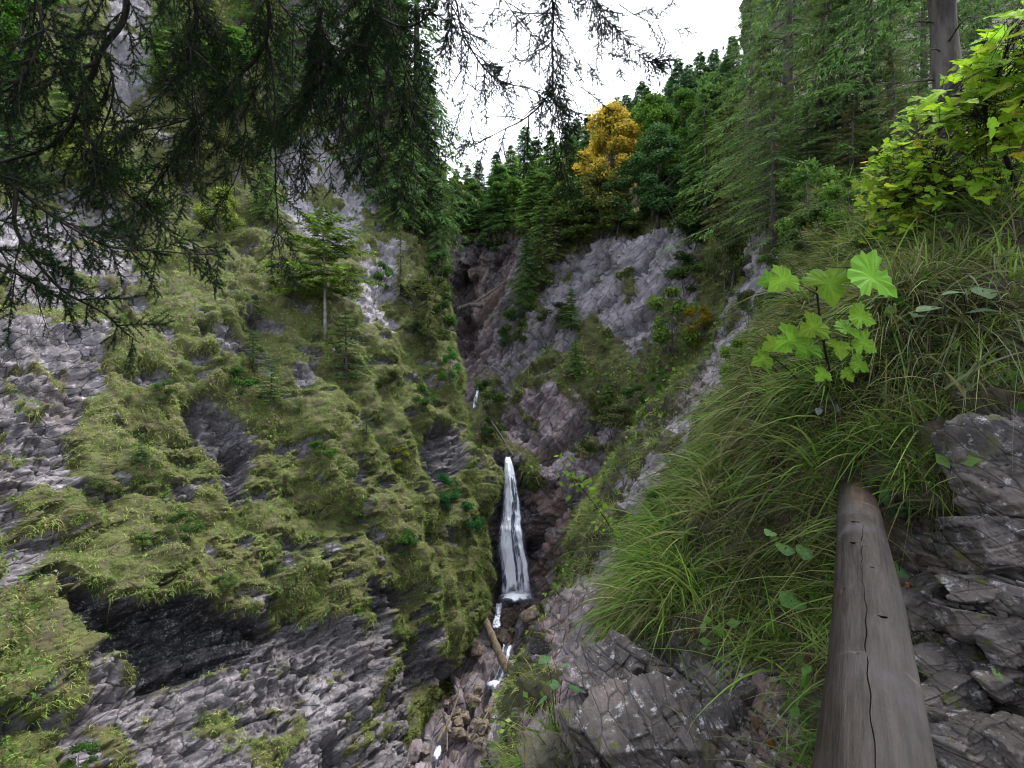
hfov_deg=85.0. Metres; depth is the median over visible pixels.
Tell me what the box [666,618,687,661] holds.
boulder
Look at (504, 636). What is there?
stream stone
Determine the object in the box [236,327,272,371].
young spruce
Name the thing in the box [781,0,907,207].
spruce tree
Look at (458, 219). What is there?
spruce tree
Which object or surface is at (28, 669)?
hillside herbs
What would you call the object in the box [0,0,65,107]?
broadleaf tree
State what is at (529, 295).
young spruce
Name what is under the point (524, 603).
stream stone
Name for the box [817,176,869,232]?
shrub
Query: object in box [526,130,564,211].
spruce tree
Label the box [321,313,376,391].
young spruce
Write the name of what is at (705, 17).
sky
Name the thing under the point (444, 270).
shrub
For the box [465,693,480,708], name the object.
stream stone
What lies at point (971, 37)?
spruce tree
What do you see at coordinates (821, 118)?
spruce tree
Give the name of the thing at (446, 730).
branch
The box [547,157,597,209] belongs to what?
broadleaf tree
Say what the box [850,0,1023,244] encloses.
maple tree
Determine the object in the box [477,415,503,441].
shrub
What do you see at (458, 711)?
stream stone
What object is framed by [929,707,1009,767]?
rock
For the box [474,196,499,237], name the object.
broadleaf tree
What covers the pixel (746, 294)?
shrub
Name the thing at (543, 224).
spruce tree
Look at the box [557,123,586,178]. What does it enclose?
spruce tree
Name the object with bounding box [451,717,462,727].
stream stone
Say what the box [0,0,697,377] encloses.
overhanging spruce
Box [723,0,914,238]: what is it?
spruce tree
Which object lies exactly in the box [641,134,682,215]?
spruce tree
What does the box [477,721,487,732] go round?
stream stone
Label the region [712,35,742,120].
spruce tree
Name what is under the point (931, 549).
rock
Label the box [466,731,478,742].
stream stone
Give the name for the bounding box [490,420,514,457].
leaning log
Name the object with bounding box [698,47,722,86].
spruce tree
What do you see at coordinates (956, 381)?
broad grass
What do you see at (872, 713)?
log
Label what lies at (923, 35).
spruce tree
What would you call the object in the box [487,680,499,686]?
pool
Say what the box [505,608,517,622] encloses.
stream stone
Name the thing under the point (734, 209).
shrub
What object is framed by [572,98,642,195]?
autumn maple
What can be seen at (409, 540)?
shrub
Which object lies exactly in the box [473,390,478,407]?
waterfall
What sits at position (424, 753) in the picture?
stream stone
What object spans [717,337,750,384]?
shrub
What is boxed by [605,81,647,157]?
spruce tree
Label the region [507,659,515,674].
stream stone
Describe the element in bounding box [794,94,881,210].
spruce tree
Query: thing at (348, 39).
spruce tree
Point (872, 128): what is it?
spruce tree
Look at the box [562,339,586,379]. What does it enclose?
young spruce
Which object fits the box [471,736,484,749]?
stream stone
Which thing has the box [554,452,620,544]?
slender sapling
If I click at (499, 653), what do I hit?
fallen log
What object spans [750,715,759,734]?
fallen leaf
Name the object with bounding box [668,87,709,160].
broadleaf tree
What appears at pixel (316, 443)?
shrub
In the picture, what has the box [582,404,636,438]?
shrub
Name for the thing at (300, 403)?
young spruce
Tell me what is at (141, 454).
young spruce
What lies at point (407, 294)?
shrub
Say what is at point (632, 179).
broadleaf tree
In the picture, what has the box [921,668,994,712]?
rock
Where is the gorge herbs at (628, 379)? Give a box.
[446,183,750,716]
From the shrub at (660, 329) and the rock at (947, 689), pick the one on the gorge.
the shrub at (660, 329)
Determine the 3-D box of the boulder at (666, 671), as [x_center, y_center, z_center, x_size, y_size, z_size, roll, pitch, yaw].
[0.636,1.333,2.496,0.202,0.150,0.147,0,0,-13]
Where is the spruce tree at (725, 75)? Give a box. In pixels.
[714,59,738,117]
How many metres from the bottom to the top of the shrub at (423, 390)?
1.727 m
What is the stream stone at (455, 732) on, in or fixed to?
on the stream stone at (462, 736)
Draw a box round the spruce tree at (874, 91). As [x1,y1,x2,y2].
[762,0,975,202]
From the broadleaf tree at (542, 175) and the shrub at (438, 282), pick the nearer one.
the shrub at (438, 282)
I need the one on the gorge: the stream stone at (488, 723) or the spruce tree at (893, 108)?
the stream stone at (488, 723)
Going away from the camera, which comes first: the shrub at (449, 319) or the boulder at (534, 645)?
the boulder at (534, 645)
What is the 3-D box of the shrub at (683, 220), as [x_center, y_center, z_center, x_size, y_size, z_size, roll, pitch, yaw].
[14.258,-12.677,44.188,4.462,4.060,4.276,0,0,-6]
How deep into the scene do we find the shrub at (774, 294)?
4.82 m
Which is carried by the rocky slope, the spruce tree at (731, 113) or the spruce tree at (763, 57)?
the spruce tree at (763, 57)
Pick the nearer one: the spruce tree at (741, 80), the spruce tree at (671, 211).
the spruce tree at (671, 211)
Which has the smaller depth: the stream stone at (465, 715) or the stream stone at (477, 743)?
the stream stone at (477, 743)
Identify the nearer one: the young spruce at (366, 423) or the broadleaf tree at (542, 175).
the young spruce at (366, 423)
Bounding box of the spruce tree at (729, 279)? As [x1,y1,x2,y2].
[695,167,747,298]
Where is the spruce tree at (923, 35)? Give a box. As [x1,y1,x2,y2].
[879,0,971,147]
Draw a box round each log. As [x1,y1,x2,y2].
[482,613,507,674]
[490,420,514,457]
[812,477,936,767]
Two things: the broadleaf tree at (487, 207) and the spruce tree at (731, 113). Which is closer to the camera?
the spruce tree at (731, 113)
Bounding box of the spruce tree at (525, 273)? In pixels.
[502,223,542,307]
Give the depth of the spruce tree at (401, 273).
32.93 m
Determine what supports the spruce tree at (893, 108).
on the rocky slope
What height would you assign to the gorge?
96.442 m
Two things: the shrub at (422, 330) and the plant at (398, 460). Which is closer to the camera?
the plant at (398, 460)
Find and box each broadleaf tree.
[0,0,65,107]
[41,104,134,209]
[191,185,246,241]
[199,24,263,133]
[447,176,466,220]
[453,200,474,237]
[461,179,481,229]
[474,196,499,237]
[480,163,509,213]
[500,177,527,234]
[527,166,552,224]
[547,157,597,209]
[552,174,599,242]
[553,212,598,251]
[574,162,633,238]
[592,206,643,239]
[601,159,654,233]
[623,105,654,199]
[627,121,694,228]
[633,91,680,222]
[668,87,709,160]
[682,70,731,174]
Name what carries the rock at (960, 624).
on the bank
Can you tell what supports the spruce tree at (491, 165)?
on the gorge
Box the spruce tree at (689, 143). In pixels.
[668,115,712,207]
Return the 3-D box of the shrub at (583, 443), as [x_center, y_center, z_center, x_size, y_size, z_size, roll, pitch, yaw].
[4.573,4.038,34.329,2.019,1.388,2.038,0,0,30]
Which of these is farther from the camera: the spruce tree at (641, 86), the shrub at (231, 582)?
the spruce tree at (641, 86)
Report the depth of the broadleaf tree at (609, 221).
50.18 m
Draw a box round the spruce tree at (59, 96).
[27,19,106,140]
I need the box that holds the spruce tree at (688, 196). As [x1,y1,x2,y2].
[665,156,701,238]
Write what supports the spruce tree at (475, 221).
on the gorge
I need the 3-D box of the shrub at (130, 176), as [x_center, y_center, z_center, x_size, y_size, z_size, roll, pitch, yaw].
[-16.265,-7.671,23.932,3.958,3.601,3.793,0,0,-42]
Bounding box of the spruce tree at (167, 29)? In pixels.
[127,0,207,109]
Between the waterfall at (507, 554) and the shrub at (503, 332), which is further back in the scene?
the shrub at (503, 332)
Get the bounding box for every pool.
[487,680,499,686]
[504,591,530,600]
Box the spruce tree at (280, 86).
[248,18,322,152]
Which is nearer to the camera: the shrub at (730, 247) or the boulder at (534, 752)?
the boulder at (534, 752)
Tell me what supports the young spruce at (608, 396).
on the gorge
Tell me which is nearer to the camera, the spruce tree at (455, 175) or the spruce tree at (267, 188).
the spruce tree at (267, 188)
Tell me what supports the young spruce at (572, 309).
on the gorge
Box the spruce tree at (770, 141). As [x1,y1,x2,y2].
[713,48,813,265]
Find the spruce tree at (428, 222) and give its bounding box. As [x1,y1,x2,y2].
[404,50,459,250]
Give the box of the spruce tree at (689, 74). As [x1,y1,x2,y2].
[668,64,699,134]
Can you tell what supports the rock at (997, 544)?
on the bank
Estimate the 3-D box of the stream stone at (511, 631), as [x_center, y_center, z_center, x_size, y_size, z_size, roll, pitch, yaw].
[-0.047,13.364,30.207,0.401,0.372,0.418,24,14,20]
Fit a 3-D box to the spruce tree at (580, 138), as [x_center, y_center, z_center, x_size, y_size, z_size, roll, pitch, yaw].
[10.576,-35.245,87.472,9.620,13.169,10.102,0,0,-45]
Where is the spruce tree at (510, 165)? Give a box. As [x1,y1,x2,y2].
[501,145,523,214]
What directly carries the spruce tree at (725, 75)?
on the gorge
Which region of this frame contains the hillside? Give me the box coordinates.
[0,0,503,767]
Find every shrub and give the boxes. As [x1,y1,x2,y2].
[75,161,182,244]
[82,480,124,503]
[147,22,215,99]
[150,379,182,403]
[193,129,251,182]
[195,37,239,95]
[212,574,238,592]
[228,365,260,399]
[307,439,336,465]
[339,509,366,525]
[372,261,394,293]
[376,368,406,391]
[391,529,421,558]
[397,283,433,313]
[409,317,451,352]
[410,384,439,416]
[416,276,454,314]
[424,249,459,285]
[432,299,460,339]
[438,344,461,389]
[450,233,484,256]
[474,222,509,257]
[475,378,504,413]
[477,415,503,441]
[496,324,526,355]
[500,298,532,331]
[518,477,537,504]
[534,301,574,332]
[569,439,604,461]
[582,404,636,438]
[619,383,655,411]
[645,286,702,363]
[645,487,674,516]
[648,370,670,391]
[654,249,706,298]
[667,200,720,249]
[682,305,711,349]
[701,221,743,305]
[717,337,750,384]
[728,180,759,241]
[734,289,762,327]
[758,235,795,268]
[763,264,802,303]
[774,157,843,236]
[781,199,838,264]
[793,163,852,225]
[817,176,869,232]
[838,168,868,184]
[843,135,898,170]
[849,224,906,253]
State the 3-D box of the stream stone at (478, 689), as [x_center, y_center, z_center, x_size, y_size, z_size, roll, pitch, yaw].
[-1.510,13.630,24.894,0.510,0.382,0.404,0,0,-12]
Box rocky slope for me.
[482,0,1023,767]
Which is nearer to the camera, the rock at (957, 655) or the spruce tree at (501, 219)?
the rock at (957, 655)
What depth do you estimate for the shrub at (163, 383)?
18.20 m
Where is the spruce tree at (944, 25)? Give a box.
[698,0,1017,149]
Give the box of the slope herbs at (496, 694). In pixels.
[476,84,1020,767]
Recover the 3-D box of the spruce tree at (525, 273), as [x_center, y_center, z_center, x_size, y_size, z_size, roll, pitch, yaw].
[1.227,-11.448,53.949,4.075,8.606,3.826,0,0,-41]
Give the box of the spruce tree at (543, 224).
[517,181,571,289]
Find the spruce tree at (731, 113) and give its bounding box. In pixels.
[697,91,743,191]
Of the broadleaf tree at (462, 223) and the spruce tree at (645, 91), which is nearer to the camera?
the broadleaf tree at (462, 223)
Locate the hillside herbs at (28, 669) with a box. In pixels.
[0,1,505,767]
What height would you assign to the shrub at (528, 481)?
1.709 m
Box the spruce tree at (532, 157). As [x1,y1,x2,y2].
[517,136,544,194]
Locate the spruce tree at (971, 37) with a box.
[961,23,984,114]
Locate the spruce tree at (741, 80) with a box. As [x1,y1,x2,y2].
[725,57,744,113]
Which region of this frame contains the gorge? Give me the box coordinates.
[403,156,750,767]
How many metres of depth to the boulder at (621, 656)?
2.58 m
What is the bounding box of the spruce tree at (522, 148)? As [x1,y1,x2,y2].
[504,126,533,182]
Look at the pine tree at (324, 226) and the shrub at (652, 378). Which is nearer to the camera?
the pine tree at (324, 226)
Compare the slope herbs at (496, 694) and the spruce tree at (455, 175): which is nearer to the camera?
the slope herbs at (496, 694)
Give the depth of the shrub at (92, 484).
14.39 m
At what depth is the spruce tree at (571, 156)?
57.17 m
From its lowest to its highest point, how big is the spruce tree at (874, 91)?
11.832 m
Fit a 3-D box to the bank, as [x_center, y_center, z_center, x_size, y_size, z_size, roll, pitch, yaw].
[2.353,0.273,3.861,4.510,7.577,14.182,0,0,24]
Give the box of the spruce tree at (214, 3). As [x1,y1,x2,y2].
[184,0,241,81]
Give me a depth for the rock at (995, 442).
1.74 m
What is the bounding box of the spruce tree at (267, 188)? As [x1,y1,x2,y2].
[243,133,290,222]
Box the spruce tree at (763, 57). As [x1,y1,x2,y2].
[705,32,803,246]
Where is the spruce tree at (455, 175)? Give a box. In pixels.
[447,168,475,228]
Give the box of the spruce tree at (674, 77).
[658,57,690,149]
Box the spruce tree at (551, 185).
[530,159,563,233]
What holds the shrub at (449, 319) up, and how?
on the hillside
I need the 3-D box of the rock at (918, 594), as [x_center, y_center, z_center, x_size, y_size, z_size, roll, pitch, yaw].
[1.315,0.684,1.778,0.170,0.154,0.153,-12,9,11]
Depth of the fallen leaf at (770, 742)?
1.97 m
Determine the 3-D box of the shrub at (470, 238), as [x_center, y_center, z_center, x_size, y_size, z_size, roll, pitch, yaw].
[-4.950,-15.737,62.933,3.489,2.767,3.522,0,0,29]
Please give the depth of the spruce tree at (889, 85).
15.41 m
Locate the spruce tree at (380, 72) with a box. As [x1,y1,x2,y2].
[318,0,453,214]
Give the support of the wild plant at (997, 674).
on the rock at (1008, 688)
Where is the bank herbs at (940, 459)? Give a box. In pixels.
[512,125,1023,765]
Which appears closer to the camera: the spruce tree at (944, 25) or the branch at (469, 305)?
the spruce tree at (944, 25)
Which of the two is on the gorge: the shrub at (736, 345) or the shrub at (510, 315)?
the shrub at (510, 315)
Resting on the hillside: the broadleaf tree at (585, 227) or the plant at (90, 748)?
the plant at (90, 748)
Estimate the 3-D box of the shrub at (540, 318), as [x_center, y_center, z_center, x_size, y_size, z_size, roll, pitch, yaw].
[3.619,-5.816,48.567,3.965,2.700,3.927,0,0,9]
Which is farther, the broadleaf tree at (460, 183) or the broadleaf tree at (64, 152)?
the broadleaf tree at (460, 183)
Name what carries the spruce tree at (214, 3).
on the hillside
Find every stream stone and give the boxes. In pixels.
[420,750,429,757]
[442,699,448,707]
[450,708,462,717]
[450,727,462,737]
[451,715,462,721]
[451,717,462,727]
[452,727,467,743]
[459,710,470,726]
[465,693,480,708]
[466,642,482,657]
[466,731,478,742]
[469,718,485,730]
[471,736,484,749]
[473,684,483,694]
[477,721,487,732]
[484,705,493,716]
[484,719,490,730]
[486,611,494,620]
[490,607,516,627]
[495,628,512,646]
[502,622,511,628]
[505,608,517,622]
[507,626,515,635]
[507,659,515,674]
[519,600,530,607]
[519,605,539,622]
[522,621,534,628]
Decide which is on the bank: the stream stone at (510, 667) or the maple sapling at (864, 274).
the maple sapling at (864, 274)
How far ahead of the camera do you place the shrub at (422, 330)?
31.71 m
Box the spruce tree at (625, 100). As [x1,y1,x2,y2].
[606,95,633,168]
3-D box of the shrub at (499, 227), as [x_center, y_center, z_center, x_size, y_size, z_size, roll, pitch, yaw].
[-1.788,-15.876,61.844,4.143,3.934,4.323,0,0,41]
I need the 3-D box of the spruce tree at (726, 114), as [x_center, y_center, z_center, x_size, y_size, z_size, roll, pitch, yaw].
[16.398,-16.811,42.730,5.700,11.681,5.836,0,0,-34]
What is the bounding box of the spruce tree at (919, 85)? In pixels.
[891,71,932,150]
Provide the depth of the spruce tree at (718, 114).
48.47 m
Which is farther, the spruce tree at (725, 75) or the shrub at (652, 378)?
the spruce tree at (725, 75)
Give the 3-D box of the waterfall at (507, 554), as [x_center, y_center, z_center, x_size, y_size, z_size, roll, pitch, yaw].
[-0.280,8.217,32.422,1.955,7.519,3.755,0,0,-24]
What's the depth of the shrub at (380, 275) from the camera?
32.37 m
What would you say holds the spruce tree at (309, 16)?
on the hillside
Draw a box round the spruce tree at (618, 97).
[587,96,620,162]
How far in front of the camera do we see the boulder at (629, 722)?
2.20 m
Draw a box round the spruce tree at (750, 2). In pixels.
[683,0,814,192]
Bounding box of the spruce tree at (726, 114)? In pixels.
[680,89,744,234]
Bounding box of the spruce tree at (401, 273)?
[389,227,415,295]
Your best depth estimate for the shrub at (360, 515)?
21.46 m
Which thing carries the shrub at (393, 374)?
on the hillside
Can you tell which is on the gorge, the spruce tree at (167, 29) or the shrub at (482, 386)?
the shrub at (482, 386)
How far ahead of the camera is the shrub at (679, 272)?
42.40 m
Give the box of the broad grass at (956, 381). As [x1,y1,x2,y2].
[796,194,1023,475]
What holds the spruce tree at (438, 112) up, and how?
on the hillside
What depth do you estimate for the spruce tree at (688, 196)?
45.44 m
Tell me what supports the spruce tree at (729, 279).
on the gorge
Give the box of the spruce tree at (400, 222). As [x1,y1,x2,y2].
[371,63,428,233]
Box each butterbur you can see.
[764,529,812,567]
[779,590,806,625]
[877,483,926,577]
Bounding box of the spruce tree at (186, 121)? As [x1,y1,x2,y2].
[155,93,220,184]
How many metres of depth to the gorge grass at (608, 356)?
41.33 m
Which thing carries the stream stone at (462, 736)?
on the gorge
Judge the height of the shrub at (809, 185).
2.090 m
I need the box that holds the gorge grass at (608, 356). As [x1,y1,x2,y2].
[403,182,748,742]
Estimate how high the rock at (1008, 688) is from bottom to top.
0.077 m
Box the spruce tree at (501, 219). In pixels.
[480,175,519,234]
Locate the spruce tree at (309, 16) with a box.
[264,0,352,84]
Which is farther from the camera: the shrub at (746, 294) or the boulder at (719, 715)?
the shrub at (746, 294)
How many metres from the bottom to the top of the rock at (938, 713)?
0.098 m
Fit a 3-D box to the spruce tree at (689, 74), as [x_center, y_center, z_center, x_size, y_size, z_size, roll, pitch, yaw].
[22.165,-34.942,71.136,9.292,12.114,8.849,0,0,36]
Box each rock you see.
[901,571,948,632]
[913,636,989,687]
[914,533,938,556]
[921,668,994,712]
[925,706,948,722]
[927,602,1001,641]
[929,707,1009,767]
[931,412,1023,518]
[931,513,1023,576]
[934,574,1001,604]
[970,663,1023,704]
[972,615,1023,669]
[979,711,1023,767]
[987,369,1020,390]
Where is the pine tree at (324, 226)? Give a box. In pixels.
[254,204,383,339]
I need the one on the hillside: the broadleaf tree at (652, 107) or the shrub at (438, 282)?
the shrub at (438, 282)
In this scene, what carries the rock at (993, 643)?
on the bank
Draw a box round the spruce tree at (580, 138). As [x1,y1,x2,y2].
[572,118,584,153]
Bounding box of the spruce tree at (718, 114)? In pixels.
[695,110,743,200]
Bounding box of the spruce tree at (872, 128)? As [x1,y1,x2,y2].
[834,116,883,178]
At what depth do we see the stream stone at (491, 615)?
31.02 m
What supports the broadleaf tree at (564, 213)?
on the gorge
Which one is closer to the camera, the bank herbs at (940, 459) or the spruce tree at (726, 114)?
the bank herbs at (940, 459)
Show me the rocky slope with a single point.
(554, 630)
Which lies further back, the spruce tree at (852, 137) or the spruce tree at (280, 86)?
the spruce tree at (280, 86)
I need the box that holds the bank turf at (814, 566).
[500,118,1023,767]
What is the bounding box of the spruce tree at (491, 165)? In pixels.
[483,151,505,193]
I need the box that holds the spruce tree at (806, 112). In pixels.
[750,98,837,228]
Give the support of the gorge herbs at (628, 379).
on the rocky slope
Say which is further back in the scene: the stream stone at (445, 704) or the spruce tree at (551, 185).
the spruce tree at (551, 185)
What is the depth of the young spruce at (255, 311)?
23.67 m
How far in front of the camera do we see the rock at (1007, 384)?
2.07 m
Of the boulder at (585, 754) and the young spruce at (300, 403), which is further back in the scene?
the young spruce at (300, 403)
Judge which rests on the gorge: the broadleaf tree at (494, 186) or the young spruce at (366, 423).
the broadleaf tree at (494, 186)
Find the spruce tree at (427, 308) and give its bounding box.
[413,273,442,343]
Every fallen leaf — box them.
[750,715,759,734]
[766,739,774,749]
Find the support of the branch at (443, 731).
on the gorge
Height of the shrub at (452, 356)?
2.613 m
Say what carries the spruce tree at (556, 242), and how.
on the gorge
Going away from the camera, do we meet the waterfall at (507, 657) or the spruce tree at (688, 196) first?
the waterfall at (507, 657)
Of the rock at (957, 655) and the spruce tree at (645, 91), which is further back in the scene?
the spruce tree at (645, 91)
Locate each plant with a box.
[52,740,99,767]
[133,531,153,549]
[165,509,206,544]
[391,446,408,473]
[436,472,461,511]
[460,500,486,544]
[537,642,594,727]
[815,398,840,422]
[909,287,999,323]
[991,667,1003,678]
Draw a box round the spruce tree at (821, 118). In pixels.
[740,0,869,227]
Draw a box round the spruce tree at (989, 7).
[913,0,1023,131]
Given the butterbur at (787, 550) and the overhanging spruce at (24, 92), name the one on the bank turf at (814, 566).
the butterbur at (787, 550)
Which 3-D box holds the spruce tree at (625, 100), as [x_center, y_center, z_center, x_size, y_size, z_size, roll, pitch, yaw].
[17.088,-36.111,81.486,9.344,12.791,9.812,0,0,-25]
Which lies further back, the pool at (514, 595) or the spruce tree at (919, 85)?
the pool at (514, 595)
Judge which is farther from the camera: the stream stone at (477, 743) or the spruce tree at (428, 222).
the spruce tree at (428, 222)
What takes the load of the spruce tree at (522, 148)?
on the gorge
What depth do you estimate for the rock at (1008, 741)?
1.29 m
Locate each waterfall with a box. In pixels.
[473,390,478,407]
[492,644,511,687]
[493,603,501,625]
[499,457,528,592]
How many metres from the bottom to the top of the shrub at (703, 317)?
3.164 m
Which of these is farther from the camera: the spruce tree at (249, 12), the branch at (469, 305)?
the branch at (469, 305)
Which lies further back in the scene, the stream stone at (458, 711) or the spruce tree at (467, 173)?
the spruce tree at (467, 173)
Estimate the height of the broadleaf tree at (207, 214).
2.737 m
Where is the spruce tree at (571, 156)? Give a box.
[550,146,584,220]
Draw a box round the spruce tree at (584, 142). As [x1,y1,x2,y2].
[575,114,599,167]
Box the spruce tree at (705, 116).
[668,88,739,248]
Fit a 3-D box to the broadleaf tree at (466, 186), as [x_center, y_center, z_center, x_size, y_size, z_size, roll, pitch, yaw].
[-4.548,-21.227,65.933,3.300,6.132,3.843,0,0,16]
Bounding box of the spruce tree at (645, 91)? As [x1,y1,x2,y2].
[628,86,655,165]
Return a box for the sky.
[408,0,742,183]
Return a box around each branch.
[436,693,459,743]
[442,710,447,751]
[457,302,482,310]
[470,703,491,737]
[477,277,511,300]
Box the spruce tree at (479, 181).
[471,160,488,218]
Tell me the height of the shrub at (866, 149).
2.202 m
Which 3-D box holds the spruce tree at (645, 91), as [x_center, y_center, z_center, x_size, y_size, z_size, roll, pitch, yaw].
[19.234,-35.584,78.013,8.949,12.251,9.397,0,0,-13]
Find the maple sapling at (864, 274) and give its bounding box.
[750,249,897,382]
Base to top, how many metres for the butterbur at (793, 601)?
0.176 m
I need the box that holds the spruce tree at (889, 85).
[814,0,932,168]
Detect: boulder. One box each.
[516,729,573,767]
[526,621,549,654]
[554,693,613,767]
[560,630,678,692]
[573,670,713,767]
[644,662,676,676]
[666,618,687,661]
[701,681,756,736]
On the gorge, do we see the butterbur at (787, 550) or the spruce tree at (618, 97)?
the spruce tree at (618, 97)
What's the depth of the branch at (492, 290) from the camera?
53.80 m
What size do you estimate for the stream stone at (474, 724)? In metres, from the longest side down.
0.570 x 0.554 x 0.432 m
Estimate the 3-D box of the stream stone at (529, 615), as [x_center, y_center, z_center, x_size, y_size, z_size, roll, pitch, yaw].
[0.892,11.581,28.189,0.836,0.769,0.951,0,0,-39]
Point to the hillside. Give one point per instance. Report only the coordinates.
(174, 642)
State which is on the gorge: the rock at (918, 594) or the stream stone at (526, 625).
the stream stone at (526, 625)
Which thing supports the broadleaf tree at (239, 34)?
on the hillside
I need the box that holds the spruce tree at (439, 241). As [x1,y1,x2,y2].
[424,179,455,266]
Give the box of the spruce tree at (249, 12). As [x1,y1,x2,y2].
[222,0,299,57]
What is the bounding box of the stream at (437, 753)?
[433,745,440,758]
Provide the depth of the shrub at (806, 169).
6.62 m
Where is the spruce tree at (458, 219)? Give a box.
[447,191,467,235]
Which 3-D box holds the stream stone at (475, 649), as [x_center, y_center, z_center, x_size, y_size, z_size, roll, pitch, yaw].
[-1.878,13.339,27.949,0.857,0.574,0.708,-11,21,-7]
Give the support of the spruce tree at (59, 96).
on the hillside
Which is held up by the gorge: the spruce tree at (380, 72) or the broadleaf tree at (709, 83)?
the broadleaf tree at (709, 83)
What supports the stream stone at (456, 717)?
on the gorge
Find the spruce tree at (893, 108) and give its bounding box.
[853,48,929,171]
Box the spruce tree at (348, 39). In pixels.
[326,0,394,144]
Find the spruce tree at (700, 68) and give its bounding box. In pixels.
[692,50,711,93]
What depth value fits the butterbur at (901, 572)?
1.98 m
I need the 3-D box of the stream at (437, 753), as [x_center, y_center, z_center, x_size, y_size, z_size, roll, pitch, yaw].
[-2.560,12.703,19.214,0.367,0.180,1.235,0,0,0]
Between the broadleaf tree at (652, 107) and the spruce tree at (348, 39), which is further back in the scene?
the broadleaf tree at (652, 107)
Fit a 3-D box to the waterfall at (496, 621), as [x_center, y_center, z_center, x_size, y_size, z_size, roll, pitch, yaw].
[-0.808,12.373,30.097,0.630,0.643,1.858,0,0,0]
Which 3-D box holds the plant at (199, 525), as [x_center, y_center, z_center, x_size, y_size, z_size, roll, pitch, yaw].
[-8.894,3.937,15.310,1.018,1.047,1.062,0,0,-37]
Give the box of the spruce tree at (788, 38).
[661,0,862,255]
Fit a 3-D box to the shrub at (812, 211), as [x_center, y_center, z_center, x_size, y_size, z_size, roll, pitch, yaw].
[2.989,-1.396,5.401,0.699,0.752,0.670,0,0,27]
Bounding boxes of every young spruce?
[132,442,152,463]
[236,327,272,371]
[246,295,267,325]
[246,353,288,409]
[294,398,303,412]
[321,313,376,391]
[356,412,375,434]
[516,278,537,311]
[552,287,583,330]
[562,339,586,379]
[597,378,614,402]
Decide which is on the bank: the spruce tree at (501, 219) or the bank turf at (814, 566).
the bank turf at (814, 566)
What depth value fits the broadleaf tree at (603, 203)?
51.15 m
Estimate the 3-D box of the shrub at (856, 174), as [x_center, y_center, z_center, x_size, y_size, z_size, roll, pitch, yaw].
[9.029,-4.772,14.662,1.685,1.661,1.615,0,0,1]
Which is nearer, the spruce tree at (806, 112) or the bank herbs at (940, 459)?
the bank herbs at (940, 459)
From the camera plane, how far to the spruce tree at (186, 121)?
28.47 m
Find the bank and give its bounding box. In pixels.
[625,153,1023,767]
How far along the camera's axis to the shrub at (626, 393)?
35.10 m
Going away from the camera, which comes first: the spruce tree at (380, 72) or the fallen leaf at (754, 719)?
the fallen leaf at (754, 719)
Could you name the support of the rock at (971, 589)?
on the bank
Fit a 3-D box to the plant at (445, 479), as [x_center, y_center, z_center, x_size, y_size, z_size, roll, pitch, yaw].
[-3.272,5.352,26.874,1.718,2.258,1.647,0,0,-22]
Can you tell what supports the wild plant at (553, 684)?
on the bank
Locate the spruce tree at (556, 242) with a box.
[533,197,574,262]
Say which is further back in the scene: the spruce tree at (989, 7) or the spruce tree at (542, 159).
the spruce tree at (542, 159)
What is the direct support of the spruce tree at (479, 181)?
on the gorge
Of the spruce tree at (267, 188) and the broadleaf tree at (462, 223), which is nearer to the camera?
the spruce tree at (267, 188)
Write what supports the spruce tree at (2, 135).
on the hillside
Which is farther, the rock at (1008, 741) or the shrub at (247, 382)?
the shrub at (247, 382)
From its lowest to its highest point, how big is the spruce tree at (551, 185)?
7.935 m
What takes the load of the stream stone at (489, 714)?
on the gorge
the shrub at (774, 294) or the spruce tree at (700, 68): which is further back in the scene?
the spruce tree at (700, 68)
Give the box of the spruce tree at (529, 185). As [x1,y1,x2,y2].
[510,166,548,235]
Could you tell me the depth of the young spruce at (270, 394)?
21.28 m
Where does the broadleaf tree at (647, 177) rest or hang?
on the gorge
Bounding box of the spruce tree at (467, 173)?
[451,164,485,220]
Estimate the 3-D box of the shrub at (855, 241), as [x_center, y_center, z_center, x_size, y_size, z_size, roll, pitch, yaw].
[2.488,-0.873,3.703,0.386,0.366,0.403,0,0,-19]
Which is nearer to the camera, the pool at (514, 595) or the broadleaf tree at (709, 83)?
the pool at (514, 595)
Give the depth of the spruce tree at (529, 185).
59.45 m
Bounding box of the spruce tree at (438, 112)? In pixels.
[358,0,481,251]
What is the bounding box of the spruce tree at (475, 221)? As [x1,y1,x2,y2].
[460,182,491,235]
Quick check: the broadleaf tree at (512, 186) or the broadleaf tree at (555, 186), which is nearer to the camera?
the broadleaf tree at (555, 186)
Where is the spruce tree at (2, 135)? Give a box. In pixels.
[0,64,54,192]
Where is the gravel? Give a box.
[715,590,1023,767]

